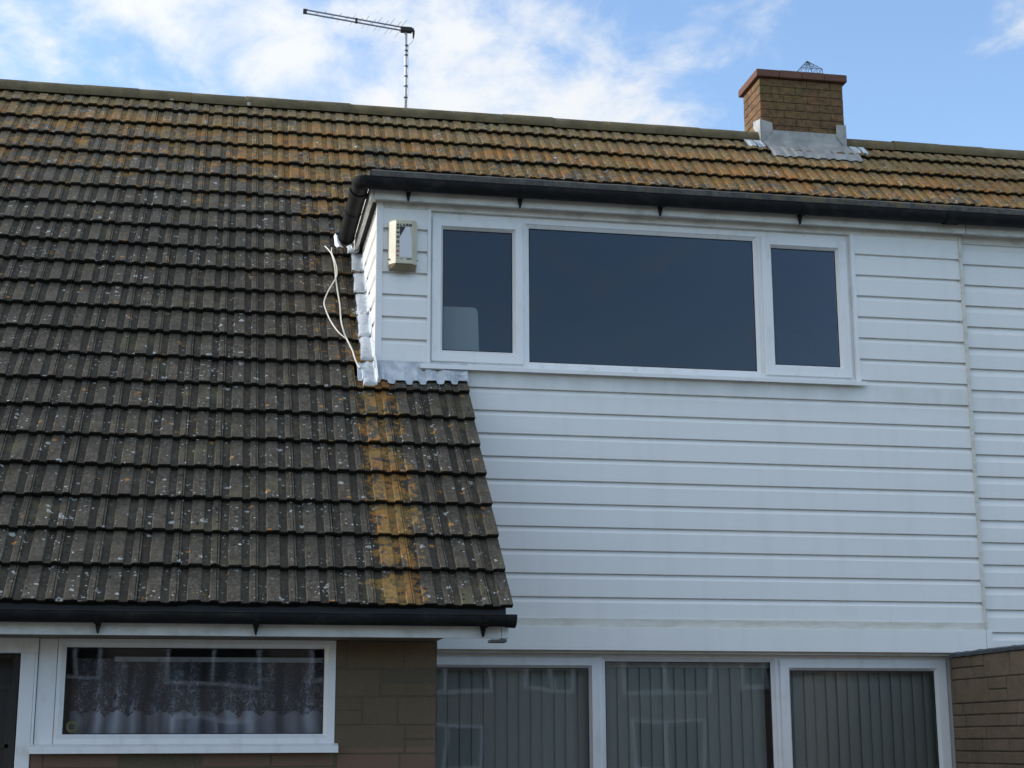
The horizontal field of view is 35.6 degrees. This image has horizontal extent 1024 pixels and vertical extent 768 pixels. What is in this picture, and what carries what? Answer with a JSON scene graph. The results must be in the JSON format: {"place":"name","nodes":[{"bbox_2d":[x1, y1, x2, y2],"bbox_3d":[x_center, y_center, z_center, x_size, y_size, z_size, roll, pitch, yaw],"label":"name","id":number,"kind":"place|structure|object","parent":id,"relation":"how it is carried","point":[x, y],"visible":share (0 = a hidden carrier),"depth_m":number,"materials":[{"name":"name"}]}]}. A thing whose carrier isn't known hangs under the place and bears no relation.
{"place":"outdoors","nodes":[
{"label":"outdoors","id":0,"kind":"place"},
{"bbox_2d":[420,368,444,370],"bbox_3d":[-0.525,-0.067,10.296,0.459,0.067,0.021,2,-13,-11],"label":"cable bundle","id":1,"kind":"object","parent":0,"point":[432,369],"visible":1,"depth_m":10.30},
{"bbox_2d":[0,0,1023,150],"label":"sky","id":2,"kind":"structure","parent":0,"point":[943,72],"materials":[{"name":"blue"}]},
{"bbox_2d":[813,139,1023,647],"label":"house","id":3,"kind":"structure","parent":0,"point":[985,186],"depth_m":11.22,"materials":[{"name":"plastic"}]},
{"label":"ground","id":4,"kind":"structure","parent":0,"visible":0},
{"bbox_2d":[0,61,992,767],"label":"house","id":5,"kind":"structure","parent":4,"relation":"on","point":[702,395],"depth_m":10.49,"materials":[{"name":"tile"}]},
{"bbox_2d":[0,638,39,767],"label":"door","id":6,"kind":"structure","parent":5,"relation":"in","point":[18,674],"depth_m":8.29,"materials":[{"name":"white plastic"}]},
{"bbox_2d":[66,721,77,732],"bbox_3d":[-2.287,1.781,8.292,0.060,0.060,0.002,2,-13,-10],"label":"sticker","id":7,"kind":"object","parent":5,"relation":"attached to","point":[68,724],"visible":1,"depth_m":8.29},
{"bbox_2d":[29,638,337,753],"bbox_3d":[-1.706,1.645,8.417,1.578,0.589,0.121,2,-13,-10],"label":"window","id":8,"kind":"structure","parent":5,"relation":"in","point":[63,743],"depth_m":8.39,"materials":[{"name":"white plastic"}]},
{"bbox_2d":[90,657,322,732],"bbox_3d":[-1.677,1.688,8.551,1.330,0.443,0.048,2,-13,-10],"label":"net curtain","id":9,"kind":"object","parent":5,"relation":"hanging from","point":[174,722],"visible":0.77,"depth_m":8.56,"materials":[{"name":"white fabric"}]},
{"bbox_2d":[323,247,345,338],"bbox_3d":[-1.248,-0.643,11.011,0.129,0.910,0.900,3,-13,-13],"label":"cable","id":10,"kind":"object","parent":5,"relation":"attached to","point":[327,293],"visible":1,"depth_m":10.94,"materials":[{"name":"beige plastic"}]},
{"bbox_2d":[334,234,342,246],"bbox_3d":[-1.264,-1.038,11.562,0.046,0.128,0.101,8,-15,-33],"label":"metal scrap","id":11,"kind":"object","parent":5,"relation":"attached to","point":[337,242],"visible":0.98,"depth_m":11.55,"materials":[{"name":"white"}]},
{"bbox_2d":[324,246,360,367],"bbox_3d":[-1.170,-0.551,10.888,0.061,1.175,1.178,4,-13,-17],"label":"cable","id":12,"kind":"object","parent":5,"relation":"attached to","point":[340,309],"visible":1,"depth_m":10.82,"materials":[{"name":"beige plastic"}]},
{"bbox_2d":[303,9,414,107],"bbox_3d":[-1.308,-2.777,13.861,1.007,0.904,0.327,8,-15,-31],"label":"tv aerial","id":13,"kind":"object","parent":5,"relation":"attached to","point":[406,30],"visible":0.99,"depth_m":14.05,"materials":[{"name":"grey metal"}]},
{"bbox_2d":[388,220,417,271],"bbox_3d":[-0.712,-0.909,10.440,0.196,0.334,0.088,2,-13,-10],"label":"alarm box","id":14,"kind":"object","parent":5,"relation":"attached to","point":[402,245],"visible":1,"depth_m":10.41,"materials":[{"name":"beige plastic"}]},
{"bbox_2d":[443,306,478,350],"bbox_3d":[-0.467,-0.097,10.676,0.564,0.873,0.025,2,-13,-10],"label":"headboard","id":15,"kind":"object","parent":5,"relation":"in","point":[460,328],"visible":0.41,"depth_m":10.75,"materials":[{"name":"grey"}]},
{"bbox_2d":[436,668,588,767],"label":"vertical blind","id":16,"kind":"object","parent":5,"relation":"attached to","point":[511,718],"visible":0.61,"depth_m":10.18,"materials":[{"name":"grey fabric"}]},
{"bbox_2d":[420,212,867,385],"bbox_3d":[0.897,-0.561,10.742,3.058,1.085,0.145,2,-13,-10],"label":"window","id":17,"kind":"structure","parent":5,"relation":"in","point":[762,242],"depth_m":10.75,"materials":[{"name":"white plastic"}]},
{"bbox_2d":[606,662,768,767],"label":"vertical blind","id":18,"kind":"object","parent":5,"relation":"attached to","point":[685,715],"visible":0.9,"depth_m":10.39,"materials":[{"name":"grey fabric"}]},
{"bbox_2d":[437,653,955,767],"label":"patio window","id":19,"kind":"structure","parent":5,"relation":"in","point":[780,666],"depth_m":10.36,"materials":[{"name":"white plastic"}]},
{"bbox_2d":[790,671,937,767],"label":"vertical blind","id":20,"kind":"object","parent":5,"relation":"attached to","point":[831,727],"visible":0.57,"depth_m":10.61,"materials":[{"name":"grey fabric"}]},
{"bbox_2d":[949,644,1023,767],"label":"block wall","id":21,"kind":"structure","parent":4,"relation":"on","point":[987,689],"depth_m":10.02,"materials":[{"name":"brick"}]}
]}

